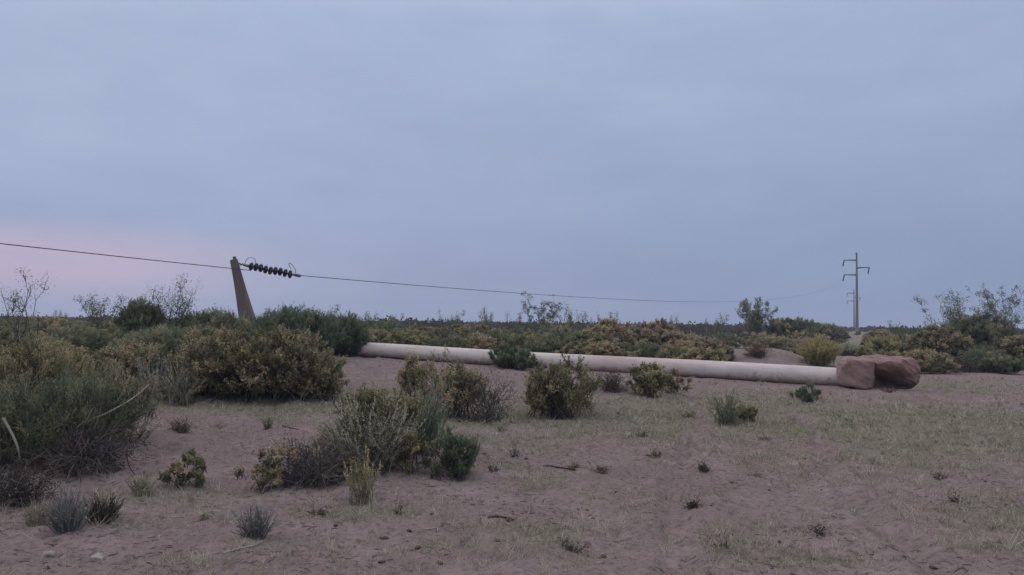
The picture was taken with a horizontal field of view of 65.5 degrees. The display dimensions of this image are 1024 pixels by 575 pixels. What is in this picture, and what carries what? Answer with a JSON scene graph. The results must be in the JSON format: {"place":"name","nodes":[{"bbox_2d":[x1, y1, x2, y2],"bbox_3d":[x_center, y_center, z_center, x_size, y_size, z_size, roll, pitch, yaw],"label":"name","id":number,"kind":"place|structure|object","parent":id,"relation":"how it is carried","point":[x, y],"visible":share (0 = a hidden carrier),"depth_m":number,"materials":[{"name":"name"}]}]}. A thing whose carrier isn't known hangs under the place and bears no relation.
{"place":"outdoors","nodes":[
{"label":"outdoors","id":0,"kind":"place"},
{"bbox_2d":[0,330,1023,574],"bbox_3d":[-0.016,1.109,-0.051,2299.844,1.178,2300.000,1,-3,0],"label":"ground","id":1,"kind":"structure","parent":0,"point":[566,496],"depth_m":7.41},
{"bbox_2d":[0,327,14,359],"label":"scrub bush","id":2,"kind":"object","parent":1,"relation":"on","point":[2,336],"visible":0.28,"depth_m":15.07,"materials":[{"name":"green plant"}]},
{"bbox_2d":[0,267,54,356],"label":"tall sprig","id":3,"kind":"object","parent":1,"relation":"on","point":[15,300],"visible":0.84,"depth_m":14.74,"materials":[{"name":"green plant"}]},
{"bbox_2d":[8,492,51,526],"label":"grass tuft","id":4,"kind":"object","parent":1,"relation":"on","point":[28,519],"visible":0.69,"depth_m":6.18,"materials":[{"name":"plant"}]},
{"bbox_2d":[0,367,77,471],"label":"broom bush","id":5,"kind":"object","parent":1,"relation":"on","point":[8,409],"visible":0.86,"depth_m":7.86,"materials":[{"name":"green plant"}]},
{"bbox_2d":[0,445,84,511],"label":"dead bush","id":6,"kind":"object","parent":1,"relation":"on","point":[18,490],"visible":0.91,"depth_m":6.79,"materials":[{"name":"grey plant"}]},
{"bbox_2d":[0,336,86,377],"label":"scrub bush","id":7,"kind":"object","parent":1,"relation":"on","point":[76,352],"visible":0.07,"depth_m":14.61,"materials":[{"name":"green plant"}]},
{"bbox_2d":[0,332,102,411],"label":"broom bush","id":8,"kind":"object","parent":1,"relation":"on","point":[35,361],"visible":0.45,"depth_m":11.41,"materials":[{"name":"green plant"}]},
{"bbox_2d":[0,364,108,465],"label":"dead bush","id":9,"kind":"object","parent":1,"relation":"on","point":[46,397],"visible":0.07,"depth_m":8.38,"materials":[{"name":"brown plant"}]},
{"bbox_2d":[24,480,102,534],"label":"grass tuft","id":10,"kind":"object","parent":1,"relation":"on","point":[66,519],"visible":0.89,"depth_m":5.94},
{"bbox_2d":[27,321,106,337],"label":"scrub bush","id":11,"kind":"object","parent":1,"relation":"on","point":[44,331],"visible":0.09,"depth_m":20.29,"materials":[{"name":"green plant"}]},
{"bbox_2d":[2,371,132,465],"bbox_3d":[-4.599,1.351,8.274,1.235,1.048,1.160,1,-3,0],"label":"broom bush","id":12,"kind":"object","parent":1,"relation":"on","point":[99,395],"visible":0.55,"depth_m":8.24,"materials":[{"name":"green plant"}]},
{"bbox_2d":[31,354,112,401],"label":"creosote bush","id":13,"kind":"object","parent":1,"relation":"on","point":[93,363],"visible":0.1,"depth_m":11.98,"materials":[{"name":"green plant"}]},
{"bbox_2d":[45,321,107,355],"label":"scrub bush","id":14,"kind":"object","parent":1,"relation":"on","point":[70,335],"visible":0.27,"depth_m":18.86,"materials":[{"name":"green plant"}]},
{"bbox_2d":[0,396,157,482],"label":"dead bush","id":15,"kind":"object","parent":1,"relation":"on","point":[93,457],"visible":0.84,"depth_m":7.85,"materials":[{"name":"grey plant"}]},
{"bbox_2d":[73,294,128,331],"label":"tall sprig","id":16,"kind":"object","parent":1,"relation":"on","point":[96,314],"visible":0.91,"depth_m":24.91,"materials":[{"name":"green plant"}]},
{"bbox_2d":[77,489,129,523],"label":"grass tuft","id":17,"kind":"object","parent":1,"relation":"on","point":[109,514],"visible":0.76,"depth_m":6.29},
{"bbox_2d":[75,329,142,354],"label":"scrub bush","id":18,"kind":"object","parent":1,"relation":"on","point":[103,341],"visible":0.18,"depth_m":18.82,"materials":[{"name":"green plant"}]},
{"bbox_2d":[52,357,170,449],"bbox_3d":[-4.624,1.338,9.138,1.412,1.081,1.419,1,-3,0],"label":"broom bush","id":19,"kind":"object","parent":1,"relation":"on","point":[142,398],"visible":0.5,"depth_m":9.03,"materials":[{"name":"green plant"}]},
{"bbox_2d":[77,339,177,393],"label":"creosote bush","id":20,"kind":"object","parent":1,"relation":"on","point":[122,355],"visible":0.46,"depth_m":14.00,"materials":[{"name":"green plant"}]},
{"bbox_2d":[86,329,182,364],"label":"scrub bush","id":21,"kind":"object","parent":1,"relation":"on","point":[116,339],"visible":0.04,"depth_m":15.53,"materials":[{"name":"green plant"}]},
{"bbox_2d":[106,293,168,334],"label":"dense shrub","id":22,"kind":"object","parent":1,"relation":"on","point":[136,314],"visible":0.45,"depth_m":21.40,"materials":[{"name":"green plant"}]},
{"bbox_2d":[125,473,162,496],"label":"grass tuft","id":23,"kind":"object","parent":1,"relation":"on","point":[141,486],"visible":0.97,"depth_m":7.11,"materials":[{"name":"plant"}]},
{"bbox_2d":[132,346,174,399],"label":"sage bush","id":24,"kind":"object","parent":1,"relation":"on","point":[157,374],"visible":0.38,"depth_m":13.56,"materials":[{"name":"green plant"}]},
{"bbox_2d":[112,324,206,384],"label":"scrub bush","id":25,"kind":"object","parent":1,"relation":"on","point":[158,338],"visible":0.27,"depth_m":14.84,"materials":[{"name":"green plant"}]},
{"bbox_2d":[146,273,202,329],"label":"tall sprig","id":26,"kind":"object","parent":1,"relation":"on","point":[187,304],"visible":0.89,"depth_m":21.56,"materials":[{"name":"green plant"}]},
{"bbox_2d":[164,415,193,433],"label":"dry shrub","id":27,"kind":"object","parent":1,"relation":"on","point":[181,429],"visible":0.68,"depth_m":10.44,"materials":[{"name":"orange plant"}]},
{"bbox_2d":[153,359,206,407],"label":"sage bush","id":28,"kind":"object","parent":1,"relation":"on","point":[184,395],"visible":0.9,"depth_m":13.25,"materials":[{"name":"green plant"}]},
{"bbox_2d":[157,447,206,489],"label":"creosote bush","id":29,"kind":"object","parent":1,"relation":"on","point":[177,469],"visible":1,"depth_m":7.52,"materials":[{"name":"green plant"}]},
{"bbox_2d":[172,302,243,333],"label":"broom bush","id":30,"kind":"object","parent":1,"relation":"on","point":[217,318],"visible":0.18,"depth_m":21.81,"materials":[{"name":"green plant"}]},
{"bbox_2d":[163,325,263,402],"bbox_3d":[-5.116,1.307,14.037,1.709,1.359,1.929,1,-3,0],"label":"creosote bush","id":31,"kind":"object","parent":1,"relation":"on","point":[190,355],"visible":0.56,"depth_m":13.56,"materials":[{"name":"green plant"}]},
{"bbox_2d":[206,311,303,405],"bbox_3d":[-4.493,1.213,13.961,1.848,1.596,1.783,1,-3,0],"label":"creosote bush","id":32,"kind":"object","parent":1,"relation":"on","point":[248,351],"visible":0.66,"depth_m":13.52,"materials":[{"name":"green plant"}]},
{"bbox_2d":[230,499,283,539],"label":"grass tuft","id":33,"kind":"object","parent":1,"relation":"on","point":[253,528],"visible":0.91,"depth_m":5.79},
{"bbox_2d":[231,442,300,493],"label":"creosote bush","id":34,"kind":"object","parent":1,"relation":"on","point":[268,474],"visible":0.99,"depth_m":7.36,"materials":[{"name":"green plant"}]},
{"bbox_2d":[224,325,337,404],"bbox_3d":[-4.098,1.329,14.046,2.083,1.363,1.821,3,-3,-36],"label":"creosote bush","id":35,"kind":"object","parent":1,"relation":"on","point":[304,361],"visible":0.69,"depth_m":13.67,"materials":[{"name":"green plant"}]},
{"bbox_2d":[230,302,349,359],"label":"broom bush","id":36,"kind":"object","parent":1,"relation":"on","point":[300,319],"visible":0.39,"depth_m":21.30,"materials":[{"name":"green plant"}]},
{"bbox_2d":[247,423,381,493],"bbox_3d":[-1.877,1.753,7.760,1.217,0.862,1.209,1,-3,0],"label":"dead bush","id":37,"kind":"object","parent":1,"relation":"on","point":[310,472],"visible":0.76,"depth_m":7.56,"materials":[{"name":"grey plant"}]},
{"bbox_2d":[297,351,351,400],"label":"creosote bush","id":38,"kind":"object","parent":1,"relation":"on","point":[330,384],"visible":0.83,"depth_m":13.96,"materials":[{"name":"green plant"}]},
{"bbox_2d":[303,423,353,466],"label":"sage bush","id":39,"kind":"object","parent":1,"relation":"on","point":[327,451],"visible":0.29,"depth_m":8.18,"materials":[{"name":"green plant"}]},
{"bbox_2d":[328,310,371,356],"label":"broom bush","id":40,"kind":"object","parent":1,"relation":"on","point":[356,330],"visible":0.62,"depth_m":24.20,"materials":[{"name":"green plant"}]},
{"bbox_2d":[343,443,382,506],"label":"yellow tuft","id":41,"kind":"object","parent":1,"relation":"on","point":[364,482],"visible":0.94,"depth_m":6.88,"materials":[{"name":"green plant"}]},
{"bbox_2d":[309,387,426,477],"bbox_3d":[-1.479,1.499,8.226,1.198,0.928,1.154,1,-3,0],"label":"sage bush","id":42,"kind":"object","parent":1,"relation":"on","point":[381,444],"visible":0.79,"depth_m":8.11,"materials":[{"name":"green plant"}]},
{"bbox_2d":[322,380,416,461],"bbox_3d":[-1.526,1.450,8.510,0.776,0.947,0.873,-1,-3,37],"label":"creosote bush","id":43,"kind":"object","parent":1,"relation":"on","point":[363,396],"visible":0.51,"depth_m":8.40,"materials":[{"name":"green plant"}]},
{"bbox_2d":[372,330,422,345],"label":"scrub bush","id":44,"kind":"object","parent":1,"relation":"on","point":[402,337],"visible":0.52,"depth_m":26.79,"materials":[{"name":"green plant"}]},
{"bbox_2d":[372,393,427,462],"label":"creosote bush","id":45,"kind":"object","parent":1,"relation":"on","point":[412,408],"visible":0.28,"depth_m":8.63,"materials":[{"name":"green plant"}]},
{"bbox_2d":[395,351,428,400],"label":"creosote bush","id":46,"kind":"object","parent":1,"relation":"on","point":[410,366],"visible":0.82,"depth_m":14.21,"materials":[{"name":"green plant"}]},
{"bbox_2d":[386,426,438,474],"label":"creosote bush","id":47,"kind":"object","parent":1,"relation":"on","point":[404,454],"visible":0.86,"depth_m":8.19,"materials":[{"name":"green plant"}]},
{"bbox_2d":[397,366,453,458],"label":"broom bush","id":48,"kind":"object","parent":1,"relation":"on","point":[431,432],"visible":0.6,"depth_m":9.05,"materials":[{"name":"green plant"}]},
{"bbox_2d":[423,324,460,340],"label":"scrub bush","id":49,"kind":"object","parent":1,"relation":"on","point":[444,332],"visible":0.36,"depth_m":34.61,"materials":[{"name":"green plant"}]},
{"bbox_2d":[426,334,473,347],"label":"scrub bush","id":50,"kind":"object","parent":1,"relation":"on","point":[447,342],"visible":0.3,"depth_m":27.24,"materials":[{"name":"green plant"}]},
{"bbox_2d":[420,422,481,481],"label":"broom bush","id":51,"kind":"object","parent":1,"relation":"on","point":[452,453],"visible":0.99,"depth_m":8.08,"materials":[{"name":"green plant"}]},
{"bbox_2d":[412,346,493,421],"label":"creosote bush","id":52,"kind":"object","parent":1,"relation":"on","point":[456,386],"visible":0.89,"depth_m":12.72,"materials":[{"name":"green plant"}]},
{"bbox_2d":[451,323,496,337],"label":"scrub bush","id":53,"kind":"object","parent":1,"relation":"on","point":[465,328],"visible":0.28,"depth_m":39.50,"materials":[{"name":"green plant"}]},
{"bbox_2d":[458,333,504,349],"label":"scrub bush","id":54,"kind":"object","parent":1,"relation":"on","point":[478,342],"visible":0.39,"depth_m":26.54,"materials":[{"name":"green plant"}]},
{"bbox_2d":[459,363,521,424],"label":"dry shrub","id":55,"kind":"object","parent":1,"relation":"on","point":[490,413],"visible":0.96,"depth_m":12.54,"materials":[{"name":"brown plant"}]},
{"bbox_2d":[486,325,535,350],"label":"scrub bush","id":56,"kind":"object","parent":1,"relation":"on","point":[518,342],"visible":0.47,"depth_m":27.20,"materials":[{"name":"green plant"}]},
{"bbox_2d":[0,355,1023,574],"bbox_3d":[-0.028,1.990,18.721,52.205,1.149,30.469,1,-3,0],"label":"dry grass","id":57,"kind":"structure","parent":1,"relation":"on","point":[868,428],"depth_m":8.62,"materials":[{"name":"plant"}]},
{"bbox_2d":[0,359,1023,574],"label":"litter","id":58,"kind":"object","parent":1,"relation":"on","point":[509,509],"visible":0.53,"depth_m":6.12,"materials":[{"name":"brown plant"}]},
{"bbox_2d":[1,310,1023,338],"bbox_3d":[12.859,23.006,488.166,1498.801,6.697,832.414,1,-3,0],"label":"distant scrub","id":59,"kind":"object","parent":1,"relation":"on","point":[699,329],"visible":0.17,"depth_m":112.76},
{"bbox_2d":[487,342,540,369],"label":"broom bush","id":60,"kind":"object","parent":1,"relation":"on","point":[515,358],"visible":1,"depth_m":22.64,"materials":[{"name":"green plant"}]},
{"bbox_2d":[519,291,563,332],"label":"tall sprig","id":61,"kind":"object","parent":1,"relation":"on","point":[546,322],"visible":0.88,"depth_m":61.31,"materials":[{"name":"green plant"}]},
{"bbox_2d":[530,334,573,352],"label":"scrub bush","id":62,"kind":"object","parent":1,"relation":"on","point":[539,346],"visible":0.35,"depth_m":28.12,"materials":[{"name":"green plant"}]},
{"bbox_2d":[531,325,583,348],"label":"scrub bush","id":63,"kind":"object","parent":1,"relation":"on","point":[570,334],"visible":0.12,"depth_m":29.50,"materials":[{"name":"green plant"}]},
{"bbox_2d":[520,350,603,419],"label":"creosote bush","id":64,"kind":"object","parent":1,"relation":"on","point":[549,392],"visible":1,"depth_m":12.96,"materials":[{"name":"green plant"}]},
{"bbox_2d":[553,303,592,332],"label":"wispy shrub","id":65,"kind":"object","parent":1,"relation":"on","point":[569,321],"visible":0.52,"depth_m":41.87,"materials":[{"name":"green plant"}]},
{"bbox_2d":[230,256,920,389],"bbox_3d":[0.975,0.900,23.419,20.371,3.003,1.566,2,-2,13],"label":"fallen power pole","id":66,"kind":"object","parent":1,"relation":"on","point":[864,372],"visible":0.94,"depth_m":22.03,"materials":[{"name":"concrete"}]},
{"bbox_2d":[239,257,300,277],"bbox_3d":[-7.607,-0.648,25.052,2.251,0.484,0.266,10,0,15],"label":"insulator string","id":67,"kind":"object","parent":66,"relation":"hanging from","point":[265,269],"visible":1,"depth_m":25.01,"materials":[{"name":"ceramic"}]},
{"bbox_2d":[0,243,250,270],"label":"overhead wire","id":68,"kind":"object","parent":67,"relation":"attached to","point":[117,256],"visible":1,"depth_m":20.43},
{"bbox_2d":[301,275,834,301],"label":"overhead wire","id":69,"kind":"object","parent":67,"relation":"attached to","point":[498,291],"visible":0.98,"depth_m":34.86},
{"bbox_2d":[562,334,622,351],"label":"scrub bush","id":70,"kind":"object","parent":1,"relation":"on","point":[585,337],"visible":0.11,"depth_m":28.78,"materials":[{"name":"green plant"}]},
{"bbox_2d":[561,338,640,356],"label":"scrub bush","id":71,"kind":"object","parent":1,"relation":"on","point":[602,349],"visible":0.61,"depth_m":26.66,"materials":[{"name":"green plant"}]},
{"bbox_2d":[574,317,636,347],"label":"creosote bush","id":72,"kind":"object","parent":1,"relation":"on","point":[607,327],"visible":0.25,"depth_m":31.71,"materials":[{"name":"green plant"}]},
{"bbox_2d":[596,369,632,392],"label":"dry shrub","id":73,"kind":"object","parent":1,"relation":"on","point":[610,384],"visible":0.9,"depth_m":16.63,"materials":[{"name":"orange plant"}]},
{"bbox_2d":[622,339,669,357],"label":"scrub bush","id":74,"kind":"object","parent":1,"relation":"on","point":[648,352],"visible":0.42,"depth_m":30.20,"materials":[{"name":"green plant"}]},
{"bbox_2d":[625,361,674,398],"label":"creosote bush","id":75,"kind":"object","parent":1,"relation":"on","point":[647,378],"visible":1,"depth_m":16.39,"materials":[{"name":"green plant"}]},
{"bbox_2d":[627,317,689,347],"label":"creosote bush","id":76,"kind":"object","parent":1,"relation":"on","point":[662,334],"visible":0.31,"depth_m":36.57,"materials":[{"name":"green plant"}]},
{"bbox_2d":[655,346,691,359],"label":"scrub bush","id":77,"kind":"object","parent":1,"relation":"on","point":[673,350],"visible":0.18,"depth_m":28.46,"materials":[{"name":"green plant"}]},
{"bbox_2d":[664,368,692,394],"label":"creosote bush","id":78,"kind":"object","parent":1,"relation":"on","point":[674,387],"visible":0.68,"depth_m":17.37,"materials":[{"name":"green plant"}]},
{"bbox_2d":[661,338,705,357],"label":"scrub bush","id":79,"kind":"object","parent":1,"relation":"on","point":[682,343],"visible":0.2,"depth_m":31.30,"materials":[{"name":"green plant"}]},
{"bbox_2d":[673,346,729,361],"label":"scrub bush","id":80,"kind":"object","parent":1,"relation":"on","point":[694,353],"visible":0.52,"depth_m":26.46,"materials":[{"name":"green plant"}]},
{"bbox_2d":[685,334,735,361],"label":"creosote bush","id":81,"kind":"object","parent":1,"relation":"on","point":[715,343],"visible":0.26,"depth_m":34.41,"materials":[{"name":"green plant"}]},
{"bbox_2d":[704,313,727,340],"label":"wispy shrub","id":82,"kind":"object","parent":1,"relation":"on","point":[717,327],"visible":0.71,"depth_m":47.83,"materials":[{"name":"green plant"}]},
{"bbox_2d":[706,389,750,425],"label":"broom bush","id":83,"kind":"object","parent":1,"relation":"on","point":[731,418],"visible":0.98,"depth_m":12.35,"materials":[{"name":"green plant"}]},
{"bbox_2d":[732,404,758,421],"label":"creosote bush","id":84,"kind":"object","parent":1,"relation":"on","point":[752,411],"visible":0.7,"depth_m":12.60,"materials":[{"name":"green plant"}]},
{"bbox_2d":[740,339,771,357],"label":"dry shrub","id":85,"kind":"object","parent":1,"relation":"on","point":[757,351],"visible":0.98,"depth_m":34.73,"materials":[{"name":"green plant"}]},
{"bbox_2d":[735,297,777,335],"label":"tall sprig","id":86,"kind":"object","parent":1,"relation":"on","point":[755,325],"visible":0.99,"depth_m":70.00,"materials":[{"name":"green plant"}]},
{"bbox_2d":[737,331,783,347],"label":"scrub bush","id":87,"kind":"object","parent":1,"relation":"on","point":[747,338],"visible":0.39,"depth_m":59.54,"materials":[{"name":"green plant"}]},
{"bbox_2d":[746,335,787,348],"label":"scrub bush","id":88,"kind":"object","parent":1,"relation":"on","point":[775,343],"visible":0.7,"depth_m":51.74,"materials":[{"name":"green plant"}]},
{"bbox_2d":[764,316,836,340],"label":"broom bush","id":89,"kind":"object","parent":1,"relation":"on","point":[778,327],"visible":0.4,"depth_m":68.66,"materials":[{"name":"green plant"}]},
{"bbox_2d":[789,382,822,402],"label":"broom bush","id":90,"kind":"object","parent":1,"relation":"on","point":[803,393],"visible":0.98,"depth_m":17.28,"materials":[{"name":"green plant"}]},
{"bbox_2d":[794,333,842,366],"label":"yellow bush","id":91,"kind":"object","parent":1,"relation":"on","point":[819,352],"visible":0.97,"depth_m":33.65,"materials":[{"name":"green plant"}]},
{"bbox_2d":[820,322,848,341],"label":"broom bush","id":92,"kind":"object","parent":1,"relation":"on","point":[841,333],"visible":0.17,"depth_m":70.39,"materials":[{"name":"green plant"}]},
{"bbox_2d":[835,341,865,355],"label":"sage bush","id":93,"kind":"object","parent":1,"relation":"on","point":[849,349],"visible":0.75,"depth_m":48.16,"materials":[{"name":"green plant"}]},
{"bbox_2d":[844,253,869,331],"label":"power pole","id":94,"kind":"object","parent":1,"relation":"on","point":[856,313],"visible":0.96,"depth_m":179.98,"materials":[{"name":"concrete"}]},
{"bbox_2d":[859,329,895,345],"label":"creosote bush","id":95,"kind":"object","parent":1,"relation":"on","point":[869,333],"visible":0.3,"depth_m":63.98,"materials":[{"name":"green plant"}]},
{"bbox_2d":[856,339,911,355],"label":"scrub bush","id":96,"kind":"object","parent":1,"relation":"on","point":[878,345],"visible":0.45,"depth_m":33.75,"materials":[{"name":"green plant"}]},
{"bbox_2d":[863,329,911,348],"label":"yellow bush","id":97,"kind":"object","parent":1,"relation":"on","point":[894,338],"visible":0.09,"depth_m":43.36,"materials":[{"name":"green plant"}]},
{"bbox_2d":[896,347,962,373],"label":"scrub bush","id":98,"kind":"object","parent":1,"relation":"on","point":[929,362],"visible":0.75,"depth_m":29.47,"materials":[{"name":"green plant"}]},
{"bbox_2d":[911,289,969,332],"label":"tall sprig","id":99,"kind":"object","parent":1,"relation":"on","point":[951,314],"visible":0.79,"depth_m":33.41,"materials":[{"name":"green plant"}]},
{"bbox_2d":[910,322,974,361],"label":"creosote bush","id":100,"kind":"object","parent":1,"relation":"on","point":[950,341],"visible":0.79,"depth_m":32.34,"materials":[{"name":"green plant"}]},
{"bbox_2d":[940,354,987,372],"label":"dry shrub","id":101,"kind":"object","parent":1,"relation":"on","point":[966,367],"visible":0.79,"depth_m":30.06,"materials":[{"name":"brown plant"}]},
{"bbox_2d":[939,311,1021,350],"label":"broom bush","id":102,"kind":"object","parent":1,"relation":"on","point":[982,330],"visible":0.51,"depth_m":42.34,"materials":[{"name":"green plant"}]},
{"bbox_2d":[957,347,1008,367],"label":"scrub bush","id":103,"kind":"object","parent":1,"relation":"on","point":[976,354],"visible":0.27,"depth_m":31.07,"materials":[{"name":"green plant"}]},
{"bbox_2d":[966,284,1023,333],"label":"tall sprig","id":104,"kind":"object","parent":1,"relation":"on","point":[990,307],"visible":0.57,"depth_m":43.40,"materials":[{"name":"green plant"}]},
{"bbox_2d":[977,353,1023,373],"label":"broom bush","id":105,"kind":"object","parent":1,"relation":"on","point":[1000,364],"visible":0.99,"depth_m":29.38,"materials":[{"name":"green plant"}]},
{"bbox_2d":[992,334,1023,369],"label":"creosote bush","id":106,"kind":"object","parent":1,"relation":"on","point":[1012,346],"visible":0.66,"depth_m":32.06,"materials":[{"name":"green plant"}]},
{"bbox_2d":[0,0,1023,328],"label":"sky","id":107,"kind":"structure","parent":0,"point":[708,156],"materials":[{"name":"blue"}]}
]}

